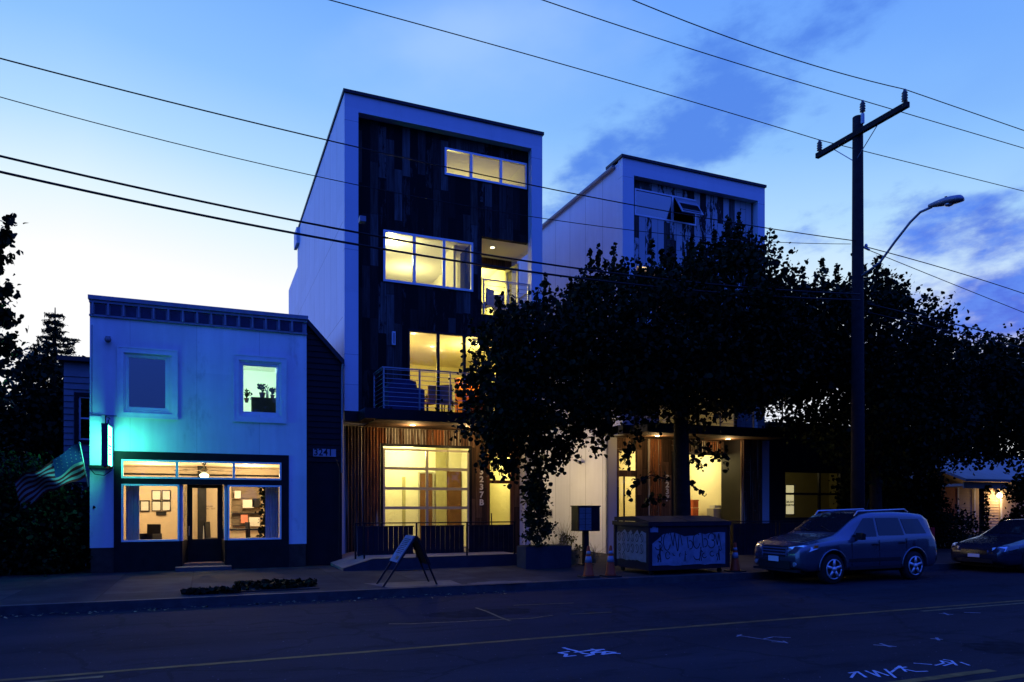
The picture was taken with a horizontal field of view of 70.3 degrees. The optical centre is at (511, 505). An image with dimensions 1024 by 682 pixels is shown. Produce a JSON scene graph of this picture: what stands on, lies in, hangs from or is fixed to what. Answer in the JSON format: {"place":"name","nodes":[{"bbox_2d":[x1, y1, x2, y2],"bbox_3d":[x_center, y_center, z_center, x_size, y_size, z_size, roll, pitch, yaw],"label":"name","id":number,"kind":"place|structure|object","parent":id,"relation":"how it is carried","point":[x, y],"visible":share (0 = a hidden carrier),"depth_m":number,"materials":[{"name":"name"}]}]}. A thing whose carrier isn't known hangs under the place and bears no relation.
{"place":"outdoors","nodes":[
{"label":"outdoors","id":0,"kind":"place"},
{"bbox_2d":[0,213,51,411],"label":"broadleaf tree","id":1,"kind":"object","parent":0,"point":[8,345],"visible":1,"depth_m":14.26,"materials":[{"name":"green plant"}]},
{"bbox_2d":[289,88,558,553],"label":"tall building","id":2,"kind":"structure","parent":0,"point":[357,305],"depth_m":21.92,"materials":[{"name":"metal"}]},
{"bbox_2d":[385,378,424,410],"bbox_3d":[-3.059,-3.105,20.642,1.044,0.910,0.570,0,0,-23],"label":"covered grill","id":3,"kind":"object","parent":2,"relation":"on","point":[404,393],"visible":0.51,"depth_m":20.39,"materials":[{"name":"fabric"}]},
{"bbox_2d":[383,448,468,549],"bbox_3d":[-2.616,-0.184,22.358,2.730,3.069,0.050,0,0,-23],"label":"glazed bay door","id":4,"kind":"structure","parent":2,"relation":"in","point":[426,488],"depth_m":22.34,"materials":[{"name":"metal"}]},
{"bbox_2d":[420,473,431,539],"bbox_3d":[-2.922,0.185,24.616,0.443,2.549,0.030,0,0,-23],"label":"inner door","id":5,"kind":"structure","parent":2,"relation":"in","point":[422,475],"depth_m":24.58,"materials":[{"name":"wood"}]},
{"bbox_2d":[383,229,472,291],"bbox_3d":[-2.466,-7.237,21.597,2.758,1.492,0.090,0,0,-23],"label":"window","id":6,"kind":"structure","parent":2,"relation":"in","point":[414,236],"depth_m":21.53,"materials":[{"name":"metal"}]},
{"bbox_2d":[425,386,435,410],"bbox_3d":[-2.603,-3.192,22.547,0.491,0.967,0.474,0,0,39],"label":"chair","id":7,"kind":"object","parent":2,"relation":"on","point":[431,399],"visible":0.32,"depth_m":22.34,"materials":[{"name":"metal"}]},
{"bbox_2d":[440,384,457,411],"bbox_3d":[-1.996,-3.215,22.695,0.497,1.013,0.514,0,0,17],"label":"chair","id":8,"kind":"object","parent":2,"relation":"on","point":[444,390],"visible":0.48,"depth_m":22.47,"materials":[{"name":"grey fabric"}]},
{"bbox_2d":[408,329,491,412],"bbox_3d":[-1.686,-3.939,21.941,3.003,2.478,0.100,0,0,-23],"label":"sliding door","id":9,"kind":"structure","parent":2,"relation":"in","point":[438,334],"depth_m":21.69,"materials":[{"name":"black metal"}]},
{"bbox_2d":[447,471,460,524],"bbox_3d":[-1.989,0.144,25.008,0.503,2.631,0.030,0,0,-23],"label":"inner door","id":10,"kind":"structure","parent":2,"relation":"in","point":[453,477],"depth_m":24.99,"materials":[{"name":"wood"}]},
{"bbox_2d":[373,366,545,410],"bbox_3d":[-1.368,-3.220,21.373,5.217,1.140,1.214,0,0,-23],"label":"balcony railing","id":11,"kind":"object","parent":2,"relation":"on","point":[406,369],"visible":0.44,"depth_m":20.24,"materials":[{"name":"metal"}]},
{"bbox_2d":[444,147,526,189],"bbox_3d":[-0.787,-10.311,22.303,2.693,0.814,0.090,0,0,-23],"label":"window","id":12,"kind":"structure","parent":2,"relation":"in","point":[446,149],"depth_m":22.23,"materials":[{"name":"glass"}]},
{"bbox_2d":[482,288,493,314],"bbox_3d":[-0.869,-6.319,22.952,0.468,0.921,0.452,0,0,33],"label":"chair","id":13,"kind":"object","parent":2,"relation":"on","point":[491,301],"visible":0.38,"depth_m":22.84,"materials":[{"name":"grey plastic"}]},
{"bbox_2d":[487,453,513,524],"bbox_3d":[-0.372,-0.150,23.254,0.913,3.000,0.138,0,0,-23],"label":"entry door","id":14,"kind":"structure","parent":2,"relation":"in","point":[489,481],"depth_m":23.29,"materials":[{"name":"black glass"}]},
{"bbox_2d":[482,278,528,313],"bbox_3d":[-0.322,-6.395,23.283,1.928,1.070,1.624,0,0,-23],"label":"balcony railing","id":15,"kind":"object","parent":2,"relation":"on","point":[507,287],"visible":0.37,"depth_m":22.47,"materials":[{"name":"metal"}]},
{"bbox_2d":[505,263,518,307],"bbox_3d":[-0.030,-6.885,24.028,0.097,1.990,0.836,0,0,-30],"label":"balcony door","id":16,"kind":"structure","parent":2,"relation":"attached to","point":[516,266],"depth_m":23.73,"materials":[{"name":"metal"}]},
{"bbox_2d":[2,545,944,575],"bbox_3d":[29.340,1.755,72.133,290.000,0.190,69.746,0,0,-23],"label":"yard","id":17,"kind":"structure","parent":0,"point":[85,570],"depth_m":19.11,"materials":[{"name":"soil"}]},
{"bbox_2d":[0,441,83,569],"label":"hedge shrub","id":18,"kind":"object","parent":17,"relation":"on","point":[3,460],"visible":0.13,"depth_m":17.61,"materials":[{"name":"green plant"}]},
{"bbox_2d":[0,338,85,480],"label":"broadleaf tree","id":19,"kind":"object","parent":17,"relation":"on","point":[31,420],"visible":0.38,"depth_m":25.11,"materials":[{"name":"green plant"}]},
{"bbox_2d":[0,493,89,574],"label":"hedge shrub","id":20,"kind":"object","parent":17,"relation":"on","point":[67,562],"visible":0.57,"depth_m":17.49,"materials":[{"name":"green plant"}]},
{"bbox_2d":[0,484,90,568],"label":"hedge","id":21,"kind":"object","parent":17,"relation":"on","point":[87,506],"visible":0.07,"depth_m":19.19,"materials":[{"name":"green plant"}]},
{"bbox_2d":[0,438,95,576],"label":"hedge shrub","id":22,"kind":"object","parent":17,"relation":"on","point":[39,465],"visible":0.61,"depth_m":17.21,"materials":[{"name":"green plant"}]},
{"bbox_2d":[17,308,80,459],"bbox_3d":[-20.550,-3.536,32.755,8.375,10.672,8.163,0,0,-23],"label":"conifer tree","id":23,"kind":"object","parent":17,"relation":"on","point":[55,335],"visible":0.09,"depth_m":32.45,"materials":[{"name":"green plant"}]},
{"bbox_2d":[57,355,89,512],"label":"lap sided house","id":24,"kind":"structure","parent":17,"relation":"on","point":[76,399],"depth_m":22.07,"materials":[{"name":"paint"}]},
{"bbox_2d":[74,392,89,443],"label":"window","id":25,"kind":"structure","parent":24,"relation":"in","point":[81,403],"depth_m":22.17,"materials":[{"name":"glass"}]},
{"bbox_2d":[88,294,307,572],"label":"shop building","id":26,"kind":"structure","parent":17,"relation":"on","point":[170,382],"depth_m":18.78,"materials":[{"name":"paint"}]},
{"bbox_2d":[15,442,88,511],"bbox_3d":[-10.807,-0.659,17.037,1.436,1.672,0.622,0,0,-15],"label":"flag","id":27,"kind":"object","parent":26,"relation":"attached to","point":[31,486],"visible":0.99,"depth_m":17.05,"materials":[{"name":"fabric"}]},
{"bbox_2d":[88,416,112,468],"bbox_3d":[-10.024,-1.535,17.719,0.509,1.270,0.158,0,0,-23],"label":"sign backing board","id":28,"kind":"object","parent":26,"relation":"attached to","point":[95,441],"visible":0.89,"depth_m":17.68,"materials":[{"name":"white metal"}]},
{"bbox_2d":[101,416,111,469],"bbox_3d":[-9.699,-1.516,17.423,0.140,1.276,1.000,0,0,-23],"label":"projecting sign","id":29,"kind":"object","parent":26,"relation":"attached to","point":[106,445],"visible":1,"depth_m":16.98,"materials":[{"name":"white"}]},
{"bbox_2d":[126,486,139,539],"bbox_3d":[-9.572,0.175,18.346,0.307,1.650,0.090,0,0,-23],"label":"curtain","id":30,"kind":"object","parent":26,"relation":"hanging from","point":[132,512],"visible":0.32,"depth_m":18.35,"materials":[{"name":"fabric"}]},
{"bbox_2d":[117,346,177,419],"bbox_3d":[-9.120,-3.046,18.217,1.358,1.772,0.145,0,0,-23],"label":"window","id":31,"kind":"structure","parent":26,"relation":"in","point":[146,376],"depth_m":18.21,"materials":[{"name":"white"}]},
{"bbox_2d":[121,484,178,541],"bbox_3d":[-9.056,0.187,18.230,1.307,1.437,0.090,0,0,-23],"label":"display window","id":32,"kind":"structure","parent":26,"relation":"in","point":[122,485],"depth_m":18.06,"materials":[{"name":"white glass"}]},
{"bbox_2d":[140,524,161,539],"bbox_3d":[-9.666,0.944,19.373,0.456,0.875,0.444,0,0,8],"label":"chair","id":33,"kind":"object","parent":26,"relation":"in","point":[153,532],"visible":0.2,"depth_m":19.54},
{"bbox_2d":[121,459,280,479],"bbox_3d":[-7.914,-0.906,18.705,3.782,0.469,0.080,0,0,-23],"label":"transom window","id":34,"kind":"structure","parent":26,"relation":"in","point":[122,460],"depth_m":18.60,"materials":[{"name":"white glass"}]},
{"bbox_2d":[174,463,232,476],"bbox_3d":[-8.559,-0.979,20.219,1.559,0.438,1.489,0,0,-23],"label":"ceiling fan","id":35,"kind":"object","parent":26,"relation":"hanging from","point":[204,471],"visible":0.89,"depth_m":20.09,"materials":[{"name":"grey plastic"}]},
{"bbox_2d":[187,485,221,561],"bbox_3d":[-8.231,0.529,19.487,0.874,2.242,0.132,0,0,-23],"label":"door","id":36,"kind":"structure","parent":26,"relation":"in","point":[198,549],"depth_m":19.48,"materials":[{"name":"paint"}]},
{"bbox_2d":[232,487,260,525],"bbox_3d":[-8.639,0.015,23.650,0.874,1.330,0.200,0,0,-23],"label":"wall shelf","id":37,"kind":"object","parent":26,"relation":"attached to","point":[246,492],"depth_m":23.67,"materials":[{"name":"wood"}]},
{"bbox_2d":[228,485,280,539],"bbox_3d":[-6.789,0.187,19.183,1.338,1.437,0.090,0,0,-23],"label":"display window","id":38,"kind":"structure","parent":26,"relation":"in","point":[279,486],"depth_m":19.19,"materials":[{"name":"white glass"}]},
{"bbox_2d":[255,487,264,537],"bbox_3d":[-6.950,0.444,20.301,0.429,2.112,0.411,0,0,-43],"label":"indoor tree","id":39,"kind":"object","parent":26,"relation":"on","point":[261,529],"visible":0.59,"depth_m":20.24,"materials":[{"name":"green plant"}]},
{"bbox_2d":[233,353,286,423],"bbox_3d":[-6.671,-3.071,19.246,1.337,1.771,0.145,0,0,-23],"label":"window","id":40,"kind":"structure","parent":26,"relation":"in","point":[236,357],"depth_m":19.20,"materials":[{"name":"white glass"}]},
{"bbox_2d":[250,397,275,412],"bbox_3d":[-6.754,-2.489,19.887,0.744,0.859,0.440,0,0,-23],"label":"cabinet","id":41,"kind":"object","parent":26,"relation":"in","point":[261,404],"visible":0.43,"depth_m":19.69,"materials":[{"name":"wood"}]},
{"bbox_2d":[265,487,278,537],"bbox_3d":[-6.484,0.175,19.644,0.353,1.650,0.090,0,0,-23],"label":"curtain","id":42,"kind":"object","parent":26,"relation":"hanging from","point":[271,512],"visible":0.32,"depth_m":19.63,"materials":[{"name":"fabric"}]},
{"bbox_2d":[306,319,344,565],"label":"side wing","id":43,"kind":"structure","parent":17,"relation":"on","point":[325,363],"depth_m":20.09,"materials":[{"name":"black wood"}]},
{"bbox_2d":[313,449,335,456],"bbox_3d":[-5.173,-1.453,20.065,0.616,0.214,0.026,0,0,-23],"label":"number plaque","id":44,"kind":"object","parent":43,"relation":"attached to","point":[325,452],"visible":1,"depth_m":20.06,"materials":[{"name":"metal"}]},
{"bbox_2d":[885,458,955,536],"bbox_3d":[15.582,-0.667,28.788,2.780,4.742,2.957,0,0,6],"label":"tall shrub","id":45,"kind":"object","parent":17,"relation":"on","point":[935,485],"visible":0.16,"depth_m":27.99,"materials":[{"name":"green plant"}]},
{"bbox_2d":[911,452,1023,538],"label":"porch house","id":46,"kind":"structure","parent":17,"relation":"on","point":[966,486],"depth_m":36.40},
{"bbox_2d":[979,485,991,530],"bbox_3d":[22.378,0.336,34.301,0.702,2.629,0.394,0,0,-23],"label":"climbing plant","id":47,"kind":"object","parent":46,"relation":"on","point":[986,505],"visible":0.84,"depth_m":34.26,"materials":[{"name":"green plant"}]},
{"bbox_2d":[0,548,959,604],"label":"sidewalk","id":48,"kind":"structure","parent":0,"point":[40,589],"depth_m":16.40,"materials":[{"name":"concrete"}]},
{"bbox_2d":[241,586,319,591],"bbox_3d":[-4.713,1.639,14.534,1.541,0.019,1.050,0,0,-23],"label":"planting bed","id":49,"kind":"object","parent":48,"relation":"on","point":[298,588],"visible":0.43,"depth_m":14.08,"materials":[{"name":"soil"}]},
{"bbox_2d":[180,577,316,594],"bbox_3d":[-5.079,1.586,14.226,2.564,0.226,1.128,0,0,-23],"label":"ground cover","id":50,"kind":"object","parent":49,"relation":"on","point":[267,584],"visible":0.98,"depth_m":14.17,"materials":[{"name":"green plant"}]},
{"bbox_2d":[364,580,461,587],"bbox_3d":[-2.055,1.647,15.212,1.900,0.006,0.960,0,0,-23],"label":"sidewalk apron","id":51,"kind":"object","parent":48,"relation":"on","point":[415,584],"visible":1,"depth_m":15.13,"materials":[{"name":"concrete"}]},
{"bbox_2d":[376,535,436,586],"bbox_3d":[-2.200,1.142,15.184,1.164,1.038,0.644,0,0,-23],"label":"folding frame sign","id":52,"kind":"object","parent":51,"relation":"on","point":[406,543],"visible":0.98,"depth_m":15.08,"materials":[{"name":"black metal"}]},
{"bbox_2d":[330,548,516,570],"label":"ramp platform","id":53,"kind":"structure","parent":48,"relation":"on","point":[347,562],"depth_m":19.37,"materials":[{"name":"concrete"}]},
{"bbox_2d":[357,526,413,555],"bbox_3d":[-3.497,1.015,20.144,1.576,0.890,0.090,0,0,-23],"label":"boarded screen","id":54,"kind":"object","parent":53,"relation":"on","point":[378,539],"visible":0.64,"depth_m":20.07,"materials":[{"name":"black metal"}]},
{"bbox_2d":[354,521,515,558],"bbox_3d":[-1.950,0.900,19.257,4.431,0.920,0.064,0,0,-23],"label":"ramp railing","id":55,"kind":"object","parent":53,"relation":"on","point":[466,552],"visible":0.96,"depth_m":19.02,"materials":[{"name":"black metal"}]},
{"bbox_2d":[420,525,464,552],"bbox_3d":[-1.988,1.015,20.778,1.300,0.890,0.090,0,0,-23],"label":"boarded screen","id":56,"kind":"object","parent":53,"relation":"on","point":[441,538],"visible":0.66,"depth_m":20.75,"materials":[{"name":"black metal"}]},
{"bbox_2d":[468,524,512,552],"bbox_3d":[-0.614,1.015,21.356,1.412,0.890,0.090,0,0,-23],"label":"boarded screen","id":57,"kind":"object","parent":53,"relation":"on","point":[482,538],"visible":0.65,"depth_m":21.32,"materials":[{"name":"black metal"}]},
{"bbox_2d":[517,544,570,568],"bbox_3d":[0.853,1.354,19.342,1.323,0.593,0.600,0,0,-23],"label":"planter box","id":58,"kind":"object","parent":48,"relation":"on","point":[545,556],"visible":0.93,"depth_m":19.07,"materials":[{"name":"concrete"}]},
{"bbox_2d":[518,477,558,546],"bbox_3d":[0.687,0.132,19.260,1.049,1.945,1.073,0,0,-23],"label":"evergreen shrub","id":59,"kind":"object","parent":58,"relation":"in","point":[533,524],"visible":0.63,"depth_m":19.08,"materials":[{"name":"green plant"}]},
{"bbox_2d":[554,519,577,548],"bbox_3d":[1.472,0.970,20.568,0.779,1.364,0.878,0,0,-40],"label":"grass clump","id":60,"kind":"object","parent":48,"relation":"on","point":[564,539],"visible":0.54,"depth_m":20.55,"materials":[{"name":"plant"}]},
{"bbox_2d":[570,506,600,564],"bbox_3d":[2.041,0.827,20.176,0.711,1.645,0.462,0,0,-23],"label":"cluster mailbox","id":61,"kind":"object","parent":48,"relation":"on","point":[585,520],"visible":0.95,"depth_m":20.04,"materials":[{"name":"paint"}]},
{"bbox_2d":[577,546,599,577],"bbox_3d":[1.758,1.290,16.709,0.380,0.720,0.380,0,0,-23],"label":"traffic cone","id":62,"kind":"object","parent":48,"relation":"on","point":[588,571],"visible":1,"depth_m":16.64,"materials":[{"name":"plastic"}]},
{"bbox_2d":[599,545,621,577],"bbox_3d":[2.286,1.290,16.853,0.380,0.720,0.380,0,0,-23],"label":"traffic cone","id":63,"kind":"object","parent":48,"relation":"on","point":[610,570],"visible":1,"depth_m":16.78,"materials":[{"name":"plastic"}]},
{"bbox_2d":[434,212,839,515],"bbox_3d":[3.541,-3.312,19.626,11.249,10.125,6.037,0,0,-23],"label":"linden tree","id":64,"kind":"object","parent":48,"relation":"on","point":[622,367],"visible":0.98,"depth_m":18.17,"materials":[{"name":"green plant"}]},
{"bbox_2d":[612,516,730,574],"bbox_3d":[4.005,0.953,18.161,2.480,1.386,1.660,0,0,-23],"label":"dumpster","id":65,"kind":"object","parent":48,"relation":"on","point":[650,544],"visible":0.99,"depth_m":17.50,"materials":[{"name":"paint"}]},
{"bbox_2d":[724,543,745,572],"bbox_3d":[5.556,1.290,18.102,0.380,0.720,0.380,0,0,-23],"label":"traffic cone","id":66,"kind":"object","parent":48,"relation":"on","point":[735,567],"visible":1,"depth_m":18.03,"materials":[{"name":"plastic"}]},
{"bbox_2d":[732,523,801,553],"bbox_3d":[9.218,1.135,25.163,3.942,1.030,0.090,0,0,-23],"label":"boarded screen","id":67,"kind":"object","parent":48,"relation":"on","point":[747,538],"visible":0.41,"depth_m":24.71,"materials":[{"name":"black metal"}]},
{"bbox_2d":[731,520,805,554],"bbox_3d":[8.643,1.076,23.808,4.031,1.148,0.064,0,0,-23],"label":"ramp railing","id":68,"kind":"object","parent":48,"relation":"on","point":[775,526],"visible":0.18,"depth_m":23.82,"materials":[{"name":"black metal"}]},
{"bbox_2d":[815,89,909,510],"bbox_3d":[9.657,-4.647,19.951,0.498,12.894,3.000,0,0,-23],"label":"utility pole","id":69,"kind":"object","parent":48,"relation":"on","point":[859,130],"visible":0.96,"depth_m":19.94,"materials":[{"name":"wood"}]},
{"bbox_2d":[0,97,831,243],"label":"power line","id":70,"kind":"object","parent":69,"relation":"attached to","point":[386,190],"visible":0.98,"depth_m":14.92,"materials":[{"name":"rubber"}]},
{"bbox_2d":[0,58,854,240],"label":"power line","id":71,"kind":"object","parent":69,"relation":"attached to","point":[392,154],"visible":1,"depth_m":14.84,"materials":[{"name":"rubber"}]},
{"bbox_2d":[0,171,859,300],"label":"power line","id":72,"kind":"object","parent":69,"relation":"attached to","point":[199,214],"visible":0.91,"depth_m":14.41,"materials":[{"name":"rubber"}]},
{"bbox_2d":[0,155,859,294],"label":"power line","id":73,"kind":"object","parent":69,"relation":"attached to","point":[151,190],"visible":0.93,"depth_m":14.56,"materials":[{"name":"rubber"}]},
{"bbox_2d":[329,0,818,139],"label":"power line","id":74,"kind":"object","parent":69,"relation":"attached to","point":[562,64],"visible":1,"depth_m":17.84,"materials":[{"name":"rubber"}]},
{"bbox_2d":[542,0,861,100],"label":"power line","id":75,"kind":"object","parent":69,"relation":"attached to","point":[693,49],"visible":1,"depth_m":17.69,"materials":[{"name":"rubber"}]},
{"bbox_2d":[633,0,903,89],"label":"power line","id":76,"kind":"object","parent":69,"relation":"attached to","point":[762,48],"visible":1,"depth_m":16.79,"materials":[{"name":"rubber"}]},
{"bbox_2d":[861,195,964,276],"bbox_3d":[10.155,-6.890,18.616,0.356,1.256,2.925,0,0,-23],"label":"street lamp","id":77,"kind":"object","parent":69,"relation":"attached to","point":[946,201],"visible":1,"depth_m":17.94,"materials":[{"name":"black metal"}]},
{"bbox_2d":[821,140,1022,190],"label":"power line","id":78,"kind":"object","parent":69,"relation":"attached to","point":[930,167],"visible":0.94,"depth_m":23.00,"materials":[{"name":"rubber"}]},
{"bbox_2d":[864,101,1023,148],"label":"power line","id":79,"kind":"object","parent":69,"relation":"attached to","point":[946,125],"visible":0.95,"depth_m":21.21,"materials":[{"name":"rubber"}]},
{"bbox_2d":[867,303,1023,340],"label":"power line","id":80,"kind":"object","parent":69,"relation":"attached to","point":[943,321],"visible":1,"depth_m":21.07,"materials":[{"name":"rubber"}]},
{"bbox_2d":[867,312,1023,348],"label":"power line","id":81,"kind":"object","parent":69,"relation":"attached to","point":[944,329],"visible":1,"depth_m":21.07,"materials":[{"name":"rubber"}]},
{"bbox_2d":[867,247,1023,293],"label":"power line","id":82,"kind":"object","parent":69,"relation":"attached to","point":[946,269],"visible":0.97,"depth_m":21.28,"materials":[{"name":"rubber"}]},
{"bbox_2d":[742,253,998,509],"bbox_3d":[11.265,-3.243,23.780,9.391,9.987,6.542,0,0,-23],"label":"linden tree","id":83,"kind":"object","parent":48,"relation":"on","point":[891,359],"visible":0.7,"depth_m":22.62,"materials":[{"name":"green plant"}]},
{"bbox_2d":[902,472,959,546],"bbox_3d":[16.238,0.215,28.466,1.971,3.020,2.051,0,0,-23],"label":"tall shrub","id":84,"kind":"object","parent":48,"relation":"on","point":[929,508],"visible":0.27,"depth_m":28.06,"materials":[{"name":"green plant"}]},
{"bbox_2d":[887,323,1023,477],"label":"linden tree","id":85,"kind":"object","parent":48,"relation":"on","point":[1003,419],"visible":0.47,"depth_m":25.77,"materials":[{"name":"green plant"}]},
{"bbox_2d":[928,502,990,548],"bbox_3d":[16.753,0.779,27.938,2.994,1.841,2.525,0,0,-23],"label":"shrub","id":86,"kind":"object","parent":48,"relation":"on","point":[957,520],"visible":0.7,"depth_m":27.56,"materials":[{"name":"green plant"}]},
{"bbox_2d":[992,468,1023,523],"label":"tall shrub","id":87,"kind":"object","parent":48,"relation":"on","point":[1017,496],"visible":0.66,"depth_m":31.14,"materials":[{"name":"green plant"}]},
{"bbox_2d":[0,567,1023,681],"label":"road","id":88,"kind":"structure","parent":0,"point":[838,648],"depth_m":10.05,"materials":[{"name":"grey asphalt"}]},
{"bbox_2d":[0,591,516,617],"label":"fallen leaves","id":89,"kind":"object","parent":88,"relation":"on","point":[230,605],"visible":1,"depth_m":12.99,"materials":[{"name":"brown plant"}]},
{"bbox_2d":[422,608,529,617],"bbox_3d":[-0.532,1.797,12.162,1.993,0.001,0.889,0,0,-23],"label":"road patch","id":90,"kind":"object","parent":88,"relation":"on","point":[472,613],"visible":1,"depth_m":12.08,"materials":[{"name":"asphalt"}]},
{"bbox_2d":[411,603,608,623],"bbox_3d":[-0.286,1.793,12.053,3.740,0.001,1.633,0,0,-23],"label":"road marking","id":91,"kind":"object","parent":88,"relation":"on","point":[507,619],"visible":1,"depth_m":11.62,"materials":[{"name":"white paint"}]},
{"bbox_2d":[0,600,1023,681],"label":"worn centre line","id":92,"kind":"object","parent":88,"relation":"on","point":[103,675],"visible":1,"depth_m":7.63,"materials":[{"name":"yellow paint"}]},
{"bbox_2d":[558,647,620,656],"bbox_3d":[0.935,1.793,8.828,0.758,0.002,0.577,0,0,12],"label":"road marking","id":93,"kind":"object","parent":88,"relation":"on","point":[592,653],"visible":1,"depth_m":8.86,"materials":[{"name":"paint"}]},
{"bbox_2d":[753,499,936,583],"bbox_3d":[8.214,0.824,17.891,4.550,1.952,2.129,0,0,-23],"label":"parked suv","id":94,"kind":"object","parent":88,"relation":"on","point":[831,546],"visible":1,"depth_m":17.18,"materials":[{"name":"silver metal"}]},
{"bbox_2d":[849,659,968,677],"bbox_3d":[4.330,1.793,7.939,1.780,0.002,0.389,0,0,-26],"label":"road marking","id":95,"kind":"object","parent":88,"relation":"on","point":[890,673],"visible":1,"depth_m":7.87,"materials":[{"name":"paint"}]},
{"bbox_2d":[890,669,994,681],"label":"turn lane line","id":96,"kind":"object","parent":88,"relation":"on","point":[948,675],"visible":1,"depth_m":7.63,"materials":[{"name":"yellow paint"}]},
{"bbox_2d":[951,518,1023,571],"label":"parked sedan","id":97,"kind":"object","parent":88,"relation":"on","point":[1000,544],"visible":1,"depth_m":19.82,"materials":[{"name":"paint"}]},
{"bbox_2d":[967,674,1023,681],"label":"turn lane line","id":98,"kind":"object","parent":88,"relation":"on","point":[1003,678],"visible":1,"depth_m":7.54,"materials":[{"name":"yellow paint"}]},
{"bbox_2d":[0,0,1023,453],"label":"sky","id":99,"kind":"structure","parent":0,"point":[283,64],"materials":[{"name":"blue"}]},
{"bbox_2d":[517,154,786,553],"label":"tall building","id":100,"kind":"structure","parent":0,"point":[738,490],"depth_m":25.65,"materials":[{"name":"paint"}]},
{"bbox_2d":[617,448,637,521],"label":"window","id":101,"kind":"structure","parent":100,"relation":"in","point":[620,473],"depth_m":25.09,"materials":[{"name":"brown glass"}]},
{"bbox_2d":[635,188,703,225],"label":"window","id":102,"kind":"structure","parent":100,"relation":"in","point":[645,198],"depth_m":24.73,"materials":[{"name":"glass"}]},
{"bbox_2d":[637,399,782,427],"bbox_3d":[6.718,-3.220,24.772,5.444,1.140,1.214,0,0,-23],"label":"balcony railing","id":103,"kind":"object","parent":100,"relation":"on","point":[753,421],"visible":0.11,"depth_m":24.60,"materials":[{"name":"metal"}]},
{"bbox_2d":[707,505,720,518],"bbox_3d":[7.739,0.730,27.335,0.699,1.460,0.400,0,0,-23],"label":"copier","id":104,"kind":"object","parent":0,"point":[714,510],"visible":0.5,"depth_m":27.13,"materials":[{"name":"grey plastic"}]},
{"bbox_2d":[763,422,907,522],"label":"building","id":105,"kind":"structure","parent":0,"point":[808,478],"depth_m":27.40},
{"bbox_2d":[785,485,794,514],"bbox_3d":[10.404,-0.213,27.213,0.438,1.128,0.040,0,0,-23],"label":"window poster","id":106,"kind":"object","parent":105,"relation":"attached to","point":[789,504],"depth_m":27.21,"materials":[{"name":"white"}]},
{"bbox_2d":[784,471,841,518],"bbox_3d":[11.359,-0.386,27.484,2.852,1.801,0.090,0,0,-23],"label":"window","id":107,"kind":"structure","parent":105,"relation":"in","point":[818,493],"depth_m":27.57,"materials":[{"name":"black metal"}]},
{"label":"ground","id":108,"kind":"structure","parent":0,"visible":0},
{"bbox_2d":[0,562,987,615],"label":"kerb","id":109,"kind":"structure","parent":108,"relation":"on","point":[41,608],"depth_m":14.18,"materials":[{"name":"concrete"}]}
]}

